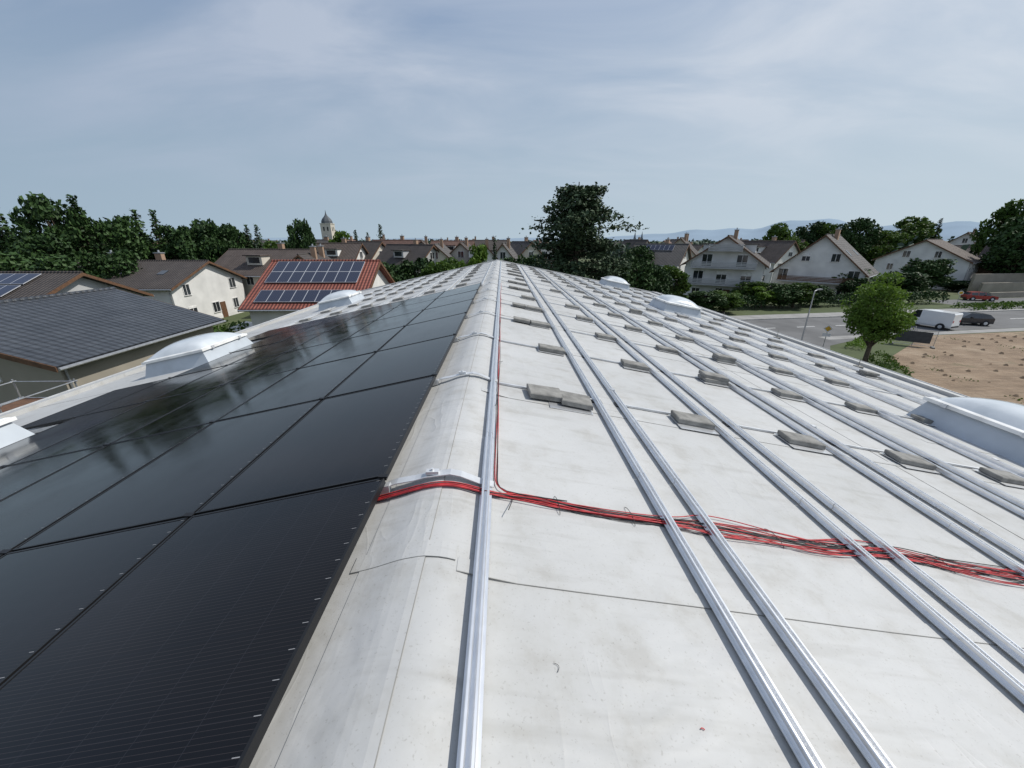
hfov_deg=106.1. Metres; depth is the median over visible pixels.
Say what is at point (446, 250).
roof
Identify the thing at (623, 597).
membrane seams
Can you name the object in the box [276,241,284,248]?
chimneys
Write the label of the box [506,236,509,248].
chimneys
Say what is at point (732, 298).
broadleaf tree
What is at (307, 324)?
solar panel
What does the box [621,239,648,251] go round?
roof
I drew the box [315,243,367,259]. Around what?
roof
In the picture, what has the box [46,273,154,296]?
gutters and verges
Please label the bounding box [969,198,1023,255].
broadleaf tree
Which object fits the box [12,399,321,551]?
solar panel
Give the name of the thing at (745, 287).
broadleaf tree
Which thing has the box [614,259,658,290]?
broadleaf tree
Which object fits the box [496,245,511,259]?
walls
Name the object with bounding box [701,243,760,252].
dormers
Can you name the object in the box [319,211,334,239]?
church tower
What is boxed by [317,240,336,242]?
roof
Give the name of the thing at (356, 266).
roof solar array
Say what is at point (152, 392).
solar panel
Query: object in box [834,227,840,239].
chimneys
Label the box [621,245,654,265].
broadleaf tree
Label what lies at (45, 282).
roof
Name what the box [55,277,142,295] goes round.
walls
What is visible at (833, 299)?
garden hedge
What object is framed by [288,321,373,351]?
solar panel
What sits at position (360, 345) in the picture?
solar panel
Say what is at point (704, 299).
broadleaf tree
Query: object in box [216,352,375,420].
solar panel
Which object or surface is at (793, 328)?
cross street
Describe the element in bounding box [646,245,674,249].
roof solar array
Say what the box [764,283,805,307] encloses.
broadleaf tree
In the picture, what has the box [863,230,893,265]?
broadleaf tree
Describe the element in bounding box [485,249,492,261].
walls
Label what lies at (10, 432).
skylight dome
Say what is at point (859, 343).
verge shrubs
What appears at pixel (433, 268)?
broadleaf tree
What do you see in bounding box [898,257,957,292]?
broadleaf tree
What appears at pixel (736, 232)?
chimneys
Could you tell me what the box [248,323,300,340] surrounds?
solar panel
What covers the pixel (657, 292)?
edge flashing
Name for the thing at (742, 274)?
window frames
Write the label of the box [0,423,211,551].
solar panel
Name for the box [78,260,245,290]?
roof
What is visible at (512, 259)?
broadleaf tree
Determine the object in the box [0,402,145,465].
solar panel
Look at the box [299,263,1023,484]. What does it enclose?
ballast pavers
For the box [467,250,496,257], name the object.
dormers
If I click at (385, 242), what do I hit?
roof
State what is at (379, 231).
spruce tree
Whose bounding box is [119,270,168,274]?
roof windows
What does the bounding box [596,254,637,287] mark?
broadleaf tree
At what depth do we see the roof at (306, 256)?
54.46 m
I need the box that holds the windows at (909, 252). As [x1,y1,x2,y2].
[886,251,978,279]
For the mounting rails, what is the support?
on the roof sheet
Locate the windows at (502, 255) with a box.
[500,252,504,258]
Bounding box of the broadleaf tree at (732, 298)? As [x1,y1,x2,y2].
[710,290,746,312]
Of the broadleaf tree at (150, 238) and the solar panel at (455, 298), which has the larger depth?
the broadleaf tree at (150, 238)
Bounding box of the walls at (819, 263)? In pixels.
[771,237,867,301]
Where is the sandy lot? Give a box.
[892,332,1023,404]
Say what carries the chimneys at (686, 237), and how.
on the roof at (694, 250)
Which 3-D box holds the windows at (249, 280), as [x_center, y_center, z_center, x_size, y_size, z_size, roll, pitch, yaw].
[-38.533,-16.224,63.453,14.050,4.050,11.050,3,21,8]
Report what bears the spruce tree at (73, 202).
on the ground
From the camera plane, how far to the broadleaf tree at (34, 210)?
54.06 m
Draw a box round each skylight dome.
[0,416,33,447]
[141,332,252,378]
[317,290,364,311]
[599,276,629,290]
[649,295,701,318]
[906,396,1023,465]
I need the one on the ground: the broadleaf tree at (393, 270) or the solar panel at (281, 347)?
the broadleaf tree at (393, 270)
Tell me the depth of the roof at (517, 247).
88.28 m
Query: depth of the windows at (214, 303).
51.89 m
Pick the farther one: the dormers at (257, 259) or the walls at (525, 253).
the walls at (525, 253)
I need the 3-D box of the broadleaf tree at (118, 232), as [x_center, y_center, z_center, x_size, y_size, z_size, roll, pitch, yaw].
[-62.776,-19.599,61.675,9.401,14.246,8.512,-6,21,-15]
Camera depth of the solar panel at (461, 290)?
10.94 m
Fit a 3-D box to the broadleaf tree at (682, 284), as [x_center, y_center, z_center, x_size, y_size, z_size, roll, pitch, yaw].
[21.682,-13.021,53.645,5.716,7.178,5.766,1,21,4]
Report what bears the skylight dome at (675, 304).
on the roof sheet
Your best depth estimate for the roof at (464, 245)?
83.31 m
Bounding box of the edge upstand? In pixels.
[0,259,964,417]
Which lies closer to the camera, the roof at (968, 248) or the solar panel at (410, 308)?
the solar panel at (410, 308)
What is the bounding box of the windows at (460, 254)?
[458,251,463,257]
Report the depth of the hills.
3240.31 m
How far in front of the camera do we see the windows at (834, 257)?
67.33 m
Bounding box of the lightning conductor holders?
[661,293,863,368]
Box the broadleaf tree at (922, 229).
[885,216,942,244]
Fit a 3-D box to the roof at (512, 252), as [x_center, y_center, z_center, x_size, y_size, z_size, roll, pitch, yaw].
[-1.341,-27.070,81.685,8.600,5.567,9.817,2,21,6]
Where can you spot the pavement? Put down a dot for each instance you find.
(792, 316)
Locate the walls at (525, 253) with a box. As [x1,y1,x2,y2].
[520,244,541,258]
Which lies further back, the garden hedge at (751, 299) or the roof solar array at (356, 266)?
the garden hedge at (751, 299)
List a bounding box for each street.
[742,311,1023,337]
[796,335,860,349]
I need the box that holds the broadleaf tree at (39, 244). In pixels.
[0,232,81,269]
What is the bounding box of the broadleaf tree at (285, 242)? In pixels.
[275,240,289,248]
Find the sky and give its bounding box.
[0,0,1023,239]
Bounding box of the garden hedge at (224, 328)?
[213,320,248,332]
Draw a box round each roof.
[0,271,148,299]
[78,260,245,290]
[215,249,309,275]
[238,259,393,309]
[295,252,331,259]
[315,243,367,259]
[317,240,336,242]
[347,241,384,258]
[372,239,420,245]
[376,244,437,265]
[431,240,473,245]
[434,243,460,265]
[450,242,474,253]
[474,240,506,249]
[497,242,517,260]
[510,241,550,263]
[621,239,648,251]
[634,243,690,265]
[678,237,698,254]
[683,235,769,265]
[691,244,703,250]
[741,240,799,262]
[770,234,878,276]
[875,239,981,262]
[954,245,980,256]
[978,245,989,265]
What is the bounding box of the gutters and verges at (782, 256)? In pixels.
[769,242,799,282]
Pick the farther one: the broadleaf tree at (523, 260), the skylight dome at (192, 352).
the broadleaf tree at (523, 260)
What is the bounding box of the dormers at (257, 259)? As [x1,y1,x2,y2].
[242,254,270,264]
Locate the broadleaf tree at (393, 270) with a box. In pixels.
[382,261,415,282]
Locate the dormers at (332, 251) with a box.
[324,248,342,255]
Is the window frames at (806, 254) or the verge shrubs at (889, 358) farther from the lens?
the window frames at (806, 254)
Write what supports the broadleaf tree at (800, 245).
on the ground
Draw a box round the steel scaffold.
[0,379,77,412]
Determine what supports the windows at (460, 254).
attached to the walls at (454, 253)
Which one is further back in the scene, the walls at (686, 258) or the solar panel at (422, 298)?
the walls at (686, 258)
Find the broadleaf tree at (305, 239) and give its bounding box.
[286,218,316,248]
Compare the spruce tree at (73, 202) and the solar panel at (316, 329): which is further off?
the spruce tree at (73, 202)
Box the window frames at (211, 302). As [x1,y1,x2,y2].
[181,277,239,312]
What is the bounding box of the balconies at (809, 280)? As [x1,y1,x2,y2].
[777,274,853,284]
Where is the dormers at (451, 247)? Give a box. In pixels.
[445,245,456,250]
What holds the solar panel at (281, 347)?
attached to the mounting rails
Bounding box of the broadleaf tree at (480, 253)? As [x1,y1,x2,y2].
[456,243,488,268]
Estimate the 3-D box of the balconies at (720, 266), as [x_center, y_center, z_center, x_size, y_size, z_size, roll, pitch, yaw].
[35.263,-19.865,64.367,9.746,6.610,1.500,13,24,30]
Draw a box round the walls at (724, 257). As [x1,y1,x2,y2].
[683,238,764,294]
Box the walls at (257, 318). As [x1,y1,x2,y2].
[250,270,389,325]
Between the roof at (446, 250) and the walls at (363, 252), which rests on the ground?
the walls at (363, 252)
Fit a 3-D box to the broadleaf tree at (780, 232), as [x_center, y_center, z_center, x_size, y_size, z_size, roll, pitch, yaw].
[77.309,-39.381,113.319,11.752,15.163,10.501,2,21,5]
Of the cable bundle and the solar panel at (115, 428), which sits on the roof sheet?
the cable bundle
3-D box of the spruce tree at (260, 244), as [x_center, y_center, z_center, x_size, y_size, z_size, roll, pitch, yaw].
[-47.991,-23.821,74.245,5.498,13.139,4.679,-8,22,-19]
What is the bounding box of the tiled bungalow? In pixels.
[0,287,225,403]
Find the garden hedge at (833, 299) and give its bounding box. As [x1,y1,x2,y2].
[764,289,949,307]
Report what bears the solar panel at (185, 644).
attached to the mounting rails
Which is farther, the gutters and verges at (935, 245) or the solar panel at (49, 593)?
the gutters and verges at (935, 245)
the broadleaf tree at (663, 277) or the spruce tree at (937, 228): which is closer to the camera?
the broadleaf tree at (663, 277)
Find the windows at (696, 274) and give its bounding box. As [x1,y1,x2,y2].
[692,254,751,293]
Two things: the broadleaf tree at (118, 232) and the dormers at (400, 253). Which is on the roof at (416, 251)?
the dormers at (400, 253)
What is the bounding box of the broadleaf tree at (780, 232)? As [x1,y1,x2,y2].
[763,222,800,243]
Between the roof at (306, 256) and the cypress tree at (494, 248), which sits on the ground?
the cypress tree at (494, 248)
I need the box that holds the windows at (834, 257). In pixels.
[778,254,859,294]
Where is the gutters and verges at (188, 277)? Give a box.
[77,261,247,304]
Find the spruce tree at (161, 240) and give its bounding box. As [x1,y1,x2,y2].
[147,209,179,259]
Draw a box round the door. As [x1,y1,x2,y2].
[220,301,228,316]
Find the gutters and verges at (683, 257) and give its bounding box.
[634,244,691,266]
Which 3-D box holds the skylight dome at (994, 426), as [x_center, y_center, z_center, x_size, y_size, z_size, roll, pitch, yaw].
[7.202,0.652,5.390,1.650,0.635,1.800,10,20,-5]
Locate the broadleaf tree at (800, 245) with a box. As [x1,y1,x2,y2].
[784,236,808,250]
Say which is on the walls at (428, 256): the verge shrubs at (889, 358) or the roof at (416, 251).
the roof at (416, 251)
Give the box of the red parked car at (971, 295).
[960,291,998,301]
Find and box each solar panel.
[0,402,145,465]
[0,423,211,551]
[0,445,106,500]
[0,478,385,767]
[0,517,188,685]
[8,385,221,465]
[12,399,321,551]
[21,378,168,429]
[78,366,224,416]
[111,369,297,443]
[150,353,283,400]
[172,343,274,377]
[195,375,435,514]
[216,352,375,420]
[227,339,344,383]
[230,332,323,364]
[232,327,309,352]
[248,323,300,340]
[275,315,336,334]
[280,317,352,341]
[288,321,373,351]
[301,326,404,367]
[315,307,371,325]
[325,335,455,398]
[328,308,393,330]
[347,310,422,338]
[355,299,407,316]
[375,299,435,320]
[378,313,466,350]
[396,291,444,307]
[406,299,472,325]
[424,290,477,309]
[437,283,480,298]
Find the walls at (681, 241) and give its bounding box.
[676,239,694,256]
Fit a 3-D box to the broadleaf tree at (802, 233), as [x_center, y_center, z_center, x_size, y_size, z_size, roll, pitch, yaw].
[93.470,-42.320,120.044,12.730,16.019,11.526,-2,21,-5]
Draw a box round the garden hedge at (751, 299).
[691,295,765,310]
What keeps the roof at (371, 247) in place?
on the walls at (381, 247)
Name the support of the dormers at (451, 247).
on the roof at (455, 242)
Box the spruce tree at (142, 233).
[129,209,154,259]
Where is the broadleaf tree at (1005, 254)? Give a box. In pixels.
[978,215,1023,273]
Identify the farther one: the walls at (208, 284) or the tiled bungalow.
the walls at (208, 284)
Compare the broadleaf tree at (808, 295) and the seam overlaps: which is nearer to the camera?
the seam overlaps
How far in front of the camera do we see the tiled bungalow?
21.04 m
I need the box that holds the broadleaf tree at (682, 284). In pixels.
[663,265,692,298]
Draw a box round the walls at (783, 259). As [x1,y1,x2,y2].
[762,245,797,282]
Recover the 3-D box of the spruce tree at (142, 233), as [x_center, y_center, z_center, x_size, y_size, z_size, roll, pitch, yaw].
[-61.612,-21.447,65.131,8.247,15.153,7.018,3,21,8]
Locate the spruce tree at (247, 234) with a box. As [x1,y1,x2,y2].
[243,224,256,248]
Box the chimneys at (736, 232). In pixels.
[733,228,739,239]
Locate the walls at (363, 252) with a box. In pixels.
[357,247,365,258]
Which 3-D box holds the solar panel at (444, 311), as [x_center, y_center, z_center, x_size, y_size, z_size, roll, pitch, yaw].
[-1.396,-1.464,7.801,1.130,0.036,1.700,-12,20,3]
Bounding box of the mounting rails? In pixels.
[0,260,1023,767]
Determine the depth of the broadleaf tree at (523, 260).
48.42 m
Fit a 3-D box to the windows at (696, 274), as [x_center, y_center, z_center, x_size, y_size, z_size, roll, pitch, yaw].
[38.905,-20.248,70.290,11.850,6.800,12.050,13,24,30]
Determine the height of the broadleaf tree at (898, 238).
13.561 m
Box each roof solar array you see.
[0,274,40,283]
[0,285,20,296]
[254,290,355,301]
[264,272,360,282]
[272,261,364,271]
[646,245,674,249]
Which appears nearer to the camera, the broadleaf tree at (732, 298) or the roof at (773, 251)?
the broadleaf tree at (732, 298)
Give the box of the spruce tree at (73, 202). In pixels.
[65,194,106,255]
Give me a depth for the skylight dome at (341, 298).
16.79 m
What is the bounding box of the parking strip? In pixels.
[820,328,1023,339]
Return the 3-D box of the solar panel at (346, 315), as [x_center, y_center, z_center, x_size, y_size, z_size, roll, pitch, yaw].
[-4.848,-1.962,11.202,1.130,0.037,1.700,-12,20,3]
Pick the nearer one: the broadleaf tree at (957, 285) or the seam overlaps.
the seam overlaps
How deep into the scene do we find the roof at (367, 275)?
35.02 m
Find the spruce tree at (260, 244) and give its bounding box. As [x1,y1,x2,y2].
[253,224,264,248]
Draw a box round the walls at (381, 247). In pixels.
[373,245,383,258]
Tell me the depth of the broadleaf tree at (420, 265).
48.71 m
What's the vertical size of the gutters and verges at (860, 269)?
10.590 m
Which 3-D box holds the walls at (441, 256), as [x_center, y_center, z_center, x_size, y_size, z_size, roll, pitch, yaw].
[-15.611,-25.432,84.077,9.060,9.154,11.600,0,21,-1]
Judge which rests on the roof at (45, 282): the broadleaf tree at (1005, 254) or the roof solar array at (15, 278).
the roof solar array at (15, 278)
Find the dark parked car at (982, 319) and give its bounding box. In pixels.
[959,312,994,325]
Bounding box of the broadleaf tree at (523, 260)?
[515,254,543,265]
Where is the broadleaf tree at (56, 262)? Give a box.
[15,254,106,278]
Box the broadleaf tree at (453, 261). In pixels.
[440,257,462,269]
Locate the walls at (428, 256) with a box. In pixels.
[416,248,436,271]
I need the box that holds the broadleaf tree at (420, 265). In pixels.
[395,257,431,280]
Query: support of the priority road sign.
on the street at (818, 341)
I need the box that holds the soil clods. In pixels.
[911,335,1023,396]
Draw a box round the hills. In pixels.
[153,219,993,240]
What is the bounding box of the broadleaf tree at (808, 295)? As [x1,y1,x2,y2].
[783,282,818,307]
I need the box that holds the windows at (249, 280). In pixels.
[247,277,253,284]
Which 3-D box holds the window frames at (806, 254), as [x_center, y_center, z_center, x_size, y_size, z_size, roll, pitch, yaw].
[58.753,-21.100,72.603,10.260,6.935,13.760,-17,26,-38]
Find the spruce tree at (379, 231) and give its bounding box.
[377,224,385,238]
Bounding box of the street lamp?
[801,289,822,339]
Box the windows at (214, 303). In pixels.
[182,278,238,311]
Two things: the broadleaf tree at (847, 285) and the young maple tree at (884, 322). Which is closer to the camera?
the young maple tree at (884, 322)
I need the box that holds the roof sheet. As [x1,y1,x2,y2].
[12,260,1023,767]
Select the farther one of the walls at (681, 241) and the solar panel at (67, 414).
the walls at (681, 241)
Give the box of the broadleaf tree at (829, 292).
[804,285,835,305]
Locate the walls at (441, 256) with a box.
[436,249,447,261]
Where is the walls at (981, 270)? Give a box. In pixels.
[977,266,996,273]
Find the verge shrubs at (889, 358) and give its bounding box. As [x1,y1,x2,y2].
[868,350,913,376]
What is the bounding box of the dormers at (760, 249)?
[756,246,766,252]
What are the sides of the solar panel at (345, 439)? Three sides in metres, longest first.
1.700 x 1.130 x 0.035 m
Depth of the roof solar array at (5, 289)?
30.12 m
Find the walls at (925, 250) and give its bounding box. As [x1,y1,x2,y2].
[874,241,979,290]
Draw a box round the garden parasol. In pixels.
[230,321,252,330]
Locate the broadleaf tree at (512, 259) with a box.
[500,256,516,262]
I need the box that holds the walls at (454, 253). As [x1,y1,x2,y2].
[451,244,469,262]
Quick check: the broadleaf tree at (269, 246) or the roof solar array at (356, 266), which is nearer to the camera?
the roof solar array at (356, 266)
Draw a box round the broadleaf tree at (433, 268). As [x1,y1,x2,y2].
[416,260,454,277]
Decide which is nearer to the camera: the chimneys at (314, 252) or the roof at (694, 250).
the chimneys at (314, 252)
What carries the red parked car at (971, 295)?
on the ground
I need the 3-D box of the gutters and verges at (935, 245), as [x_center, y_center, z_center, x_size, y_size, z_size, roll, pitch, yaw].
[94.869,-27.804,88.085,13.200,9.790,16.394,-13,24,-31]
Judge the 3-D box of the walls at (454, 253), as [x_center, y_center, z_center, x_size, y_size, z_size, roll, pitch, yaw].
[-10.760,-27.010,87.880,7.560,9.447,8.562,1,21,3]
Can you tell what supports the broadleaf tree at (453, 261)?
on the ground
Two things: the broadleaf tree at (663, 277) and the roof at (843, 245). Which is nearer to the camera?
the broadleaf tree at (663, 277)
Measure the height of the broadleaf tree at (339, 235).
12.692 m
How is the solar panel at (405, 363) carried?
attached to the mounting rails
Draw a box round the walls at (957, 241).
[949,233,975,244]
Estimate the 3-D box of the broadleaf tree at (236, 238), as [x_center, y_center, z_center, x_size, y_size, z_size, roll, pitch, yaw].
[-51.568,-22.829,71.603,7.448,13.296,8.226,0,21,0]
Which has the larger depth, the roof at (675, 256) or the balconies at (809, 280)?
the roof at (675, 256)
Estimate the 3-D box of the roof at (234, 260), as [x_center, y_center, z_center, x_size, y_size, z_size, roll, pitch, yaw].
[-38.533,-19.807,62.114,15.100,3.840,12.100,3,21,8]
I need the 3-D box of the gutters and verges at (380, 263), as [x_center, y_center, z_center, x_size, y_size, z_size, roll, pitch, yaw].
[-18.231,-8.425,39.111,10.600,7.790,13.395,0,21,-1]
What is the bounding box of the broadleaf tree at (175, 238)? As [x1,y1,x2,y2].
[151,224,212,260]
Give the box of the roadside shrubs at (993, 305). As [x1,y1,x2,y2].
[949,300,1023,310]
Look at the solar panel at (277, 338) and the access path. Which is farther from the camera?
the access path
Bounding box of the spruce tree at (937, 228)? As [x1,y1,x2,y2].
[929,218,942,238]
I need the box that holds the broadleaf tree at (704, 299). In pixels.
[687,290,727,310]
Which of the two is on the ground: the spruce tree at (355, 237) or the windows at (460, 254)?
the spruce tree at (355, 237)
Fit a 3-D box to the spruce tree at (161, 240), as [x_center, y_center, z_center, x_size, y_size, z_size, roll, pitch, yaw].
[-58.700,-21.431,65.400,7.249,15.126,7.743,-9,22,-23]
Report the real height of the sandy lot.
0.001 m
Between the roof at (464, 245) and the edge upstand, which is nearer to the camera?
the edge upstand
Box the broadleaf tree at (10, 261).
[0,251,44,270]
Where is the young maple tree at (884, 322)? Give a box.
[839,271,918,361]
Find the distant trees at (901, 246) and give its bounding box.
[148,236,979,258]
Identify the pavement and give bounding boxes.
[730,306,1023,319]
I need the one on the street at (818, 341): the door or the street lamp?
the street lamp
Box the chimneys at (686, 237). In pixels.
[684,232,688,240]
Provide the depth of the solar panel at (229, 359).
7.89 m
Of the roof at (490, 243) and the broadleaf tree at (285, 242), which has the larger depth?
the roof at (490, 243)
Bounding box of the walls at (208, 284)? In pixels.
[144,264,245,317]
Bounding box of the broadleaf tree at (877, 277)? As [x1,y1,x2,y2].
[876,276,907,291]
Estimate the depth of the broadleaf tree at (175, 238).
64.30 m
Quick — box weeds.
[927,337,1023,402]
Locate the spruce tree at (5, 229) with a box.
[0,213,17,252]
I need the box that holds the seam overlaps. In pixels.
[28,261,1023,767]
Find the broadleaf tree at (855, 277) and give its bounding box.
[831,268,876,280]
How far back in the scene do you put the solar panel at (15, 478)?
3.64 m
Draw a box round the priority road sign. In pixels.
[822,325,832,345]
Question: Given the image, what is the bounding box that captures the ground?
[212,241,1023,377]
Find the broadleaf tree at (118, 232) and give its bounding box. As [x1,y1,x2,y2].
[75,214,150,259]
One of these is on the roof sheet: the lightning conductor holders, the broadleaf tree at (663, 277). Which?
the lightning conductor holders
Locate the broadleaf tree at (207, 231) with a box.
[176,218,228,262]
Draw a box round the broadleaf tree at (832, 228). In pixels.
[816,223,844,237]
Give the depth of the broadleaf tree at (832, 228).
113.94 m
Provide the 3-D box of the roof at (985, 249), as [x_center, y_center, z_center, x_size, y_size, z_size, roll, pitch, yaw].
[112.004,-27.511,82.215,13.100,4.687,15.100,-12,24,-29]
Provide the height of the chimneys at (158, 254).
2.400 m
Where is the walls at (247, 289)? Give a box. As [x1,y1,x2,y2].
[242,277,259,295]
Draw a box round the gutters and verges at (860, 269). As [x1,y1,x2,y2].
[769,235,876,281]
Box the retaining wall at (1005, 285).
[967,273,1023,297]
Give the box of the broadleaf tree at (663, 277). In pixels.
[647,263,674,294]
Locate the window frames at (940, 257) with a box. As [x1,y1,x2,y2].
[886,251,978,280]
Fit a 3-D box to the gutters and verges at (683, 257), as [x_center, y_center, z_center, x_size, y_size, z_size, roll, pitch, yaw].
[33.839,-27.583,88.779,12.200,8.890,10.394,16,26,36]
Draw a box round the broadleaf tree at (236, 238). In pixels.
[207,223,254,256]
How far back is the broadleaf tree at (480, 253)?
46.51 m
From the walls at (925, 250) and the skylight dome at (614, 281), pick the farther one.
the walls at (925, 250)
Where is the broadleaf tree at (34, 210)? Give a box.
[7,191,107,256]
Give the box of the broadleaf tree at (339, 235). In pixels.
[328,230,349,242]
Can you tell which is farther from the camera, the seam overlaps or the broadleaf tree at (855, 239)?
the broadleaf tree at (855, 239)
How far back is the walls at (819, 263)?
68.68 m
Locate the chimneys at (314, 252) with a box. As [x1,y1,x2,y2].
[309,244,324,258]
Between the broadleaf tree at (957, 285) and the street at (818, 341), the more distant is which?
the broadleaf tree at (957, 285)
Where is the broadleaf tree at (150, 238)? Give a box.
[134,234,156,247]
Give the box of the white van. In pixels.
[913,309,962,329]
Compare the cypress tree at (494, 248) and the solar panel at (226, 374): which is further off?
the cypress tree at (494, 248)
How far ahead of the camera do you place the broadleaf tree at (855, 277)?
66.39 m
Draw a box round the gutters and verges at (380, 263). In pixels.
[237,261,394,311]
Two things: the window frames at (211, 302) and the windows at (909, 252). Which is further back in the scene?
the windows at (909, 252)
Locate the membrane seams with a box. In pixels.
[33,263,1023,767]
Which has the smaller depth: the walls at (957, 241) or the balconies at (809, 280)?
the balconies at (809, 280)
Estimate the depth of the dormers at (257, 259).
58.40 m
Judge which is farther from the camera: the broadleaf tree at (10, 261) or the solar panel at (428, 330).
the broadleaf tree at (10, 261)
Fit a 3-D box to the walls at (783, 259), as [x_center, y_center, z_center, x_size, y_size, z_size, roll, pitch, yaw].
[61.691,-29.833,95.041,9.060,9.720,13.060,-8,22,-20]
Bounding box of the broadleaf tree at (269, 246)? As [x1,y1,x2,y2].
[263,240,285,248]
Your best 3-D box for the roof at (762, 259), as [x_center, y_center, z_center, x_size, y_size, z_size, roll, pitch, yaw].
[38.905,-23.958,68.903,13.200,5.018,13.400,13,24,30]
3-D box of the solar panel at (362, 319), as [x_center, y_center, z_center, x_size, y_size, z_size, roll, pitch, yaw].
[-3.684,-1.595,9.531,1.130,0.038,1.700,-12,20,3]
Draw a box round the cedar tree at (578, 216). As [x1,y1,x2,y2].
[519,182,649,280]
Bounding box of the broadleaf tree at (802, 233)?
[792,221,829,246]
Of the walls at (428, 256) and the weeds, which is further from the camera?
the walls at (428, 256)
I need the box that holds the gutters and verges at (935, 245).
[871,240,981,280]
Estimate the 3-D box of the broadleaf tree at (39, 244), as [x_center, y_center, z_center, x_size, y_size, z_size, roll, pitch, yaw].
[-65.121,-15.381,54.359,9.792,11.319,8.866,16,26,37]
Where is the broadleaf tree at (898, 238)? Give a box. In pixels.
[880,230,913,254]
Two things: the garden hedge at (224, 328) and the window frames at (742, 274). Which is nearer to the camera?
the garden hedge at (224, 328)
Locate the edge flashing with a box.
[0,292,968,414]
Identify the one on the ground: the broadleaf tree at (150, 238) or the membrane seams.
the broadleaf tree at (150, 238)
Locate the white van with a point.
(940, 319)
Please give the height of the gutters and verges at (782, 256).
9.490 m
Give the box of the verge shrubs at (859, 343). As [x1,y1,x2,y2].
[844,337,866,350]
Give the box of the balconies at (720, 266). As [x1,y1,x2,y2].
[688,244,757,286]
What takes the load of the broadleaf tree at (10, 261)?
on the ground
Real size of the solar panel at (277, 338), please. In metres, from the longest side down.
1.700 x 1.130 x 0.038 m
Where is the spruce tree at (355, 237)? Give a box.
[353,230,360,240]
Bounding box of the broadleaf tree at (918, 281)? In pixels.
[882,271,935,292]
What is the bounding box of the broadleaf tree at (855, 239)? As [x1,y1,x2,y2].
[830,217,882,257]
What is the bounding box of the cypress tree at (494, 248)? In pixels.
[492,236,497,260]
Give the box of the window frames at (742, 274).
[691,254,763,291]
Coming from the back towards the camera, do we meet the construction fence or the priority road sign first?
the construction fence
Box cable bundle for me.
[377,294,1023,585]
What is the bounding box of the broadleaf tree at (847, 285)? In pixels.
[834,278,880,301]
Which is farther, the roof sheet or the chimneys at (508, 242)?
the chimneys at (508, 242)
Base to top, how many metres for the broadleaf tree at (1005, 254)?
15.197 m
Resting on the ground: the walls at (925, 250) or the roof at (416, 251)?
the walls at (925, 250)
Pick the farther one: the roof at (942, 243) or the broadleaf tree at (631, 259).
the roof at (942, 243)
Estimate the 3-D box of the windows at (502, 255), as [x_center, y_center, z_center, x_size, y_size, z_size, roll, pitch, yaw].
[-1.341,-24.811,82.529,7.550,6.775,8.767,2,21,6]
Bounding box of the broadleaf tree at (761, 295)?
[747,286,778,307]
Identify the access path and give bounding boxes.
[927,297,1023,307]
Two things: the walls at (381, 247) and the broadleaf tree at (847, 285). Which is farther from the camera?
the walls at (381, 247)
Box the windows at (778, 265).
[762,252,792,280]
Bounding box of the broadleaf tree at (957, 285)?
[935,280,970,290]
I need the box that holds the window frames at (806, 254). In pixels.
[776,253,860,291]
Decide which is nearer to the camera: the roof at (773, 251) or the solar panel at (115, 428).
the solar panel at (115, 428)
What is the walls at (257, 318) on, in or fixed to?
on the ground
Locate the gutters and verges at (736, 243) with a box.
[680,236,770,292]
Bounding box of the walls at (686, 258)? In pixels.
[662,251,688,279]
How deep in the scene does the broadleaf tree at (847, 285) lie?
64.49 m
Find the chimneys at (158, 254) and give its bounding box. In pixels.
[106,250,165,259]
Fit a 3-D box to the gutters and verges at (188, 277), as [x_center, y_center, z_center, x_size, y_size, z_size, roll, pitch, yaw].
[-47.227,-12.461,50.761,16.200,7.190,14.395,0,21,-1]
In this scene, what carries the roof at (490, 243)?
on the walls
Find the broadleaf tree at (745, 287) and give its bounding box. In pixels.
[728,281,768,305]
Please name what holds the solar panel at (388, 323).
attached to the mounting rails
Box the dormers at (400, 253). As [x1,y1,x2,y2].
[391,250,408,257]
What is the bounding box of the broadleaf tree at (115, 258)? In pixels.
[75,249,142,278]
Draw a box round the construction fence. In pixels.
[890,328,938,348]
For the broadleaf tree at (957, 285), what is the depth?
79.15 m
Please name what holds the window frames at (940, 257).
attached to the walls at (925, 250)
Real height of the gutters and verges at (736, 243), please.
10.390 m
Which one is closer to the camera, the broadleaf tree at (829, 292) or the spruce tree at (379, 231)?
the broadleaf tree at (829, 292)
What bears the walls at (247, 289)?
on the ground
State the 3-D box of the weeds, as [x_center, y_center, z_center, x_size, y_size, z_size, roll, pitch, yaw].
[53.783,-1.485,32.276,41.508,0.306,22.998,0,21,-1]
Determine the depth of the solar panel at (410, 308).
9.38 m
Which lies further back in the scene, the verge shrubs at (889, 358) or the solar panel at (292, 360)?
the verge shrubs at (889, 358)
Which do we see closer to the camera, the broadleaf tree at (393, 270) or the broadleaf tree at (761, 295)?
the broadleaf tree at (393, 270)
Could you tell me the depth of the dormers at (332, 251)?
77.16 m
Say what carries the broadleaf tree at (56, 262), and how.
on the ground
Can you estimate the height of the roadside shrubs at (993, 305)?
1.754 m
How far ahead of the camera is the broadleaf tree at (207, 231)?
66.40 m

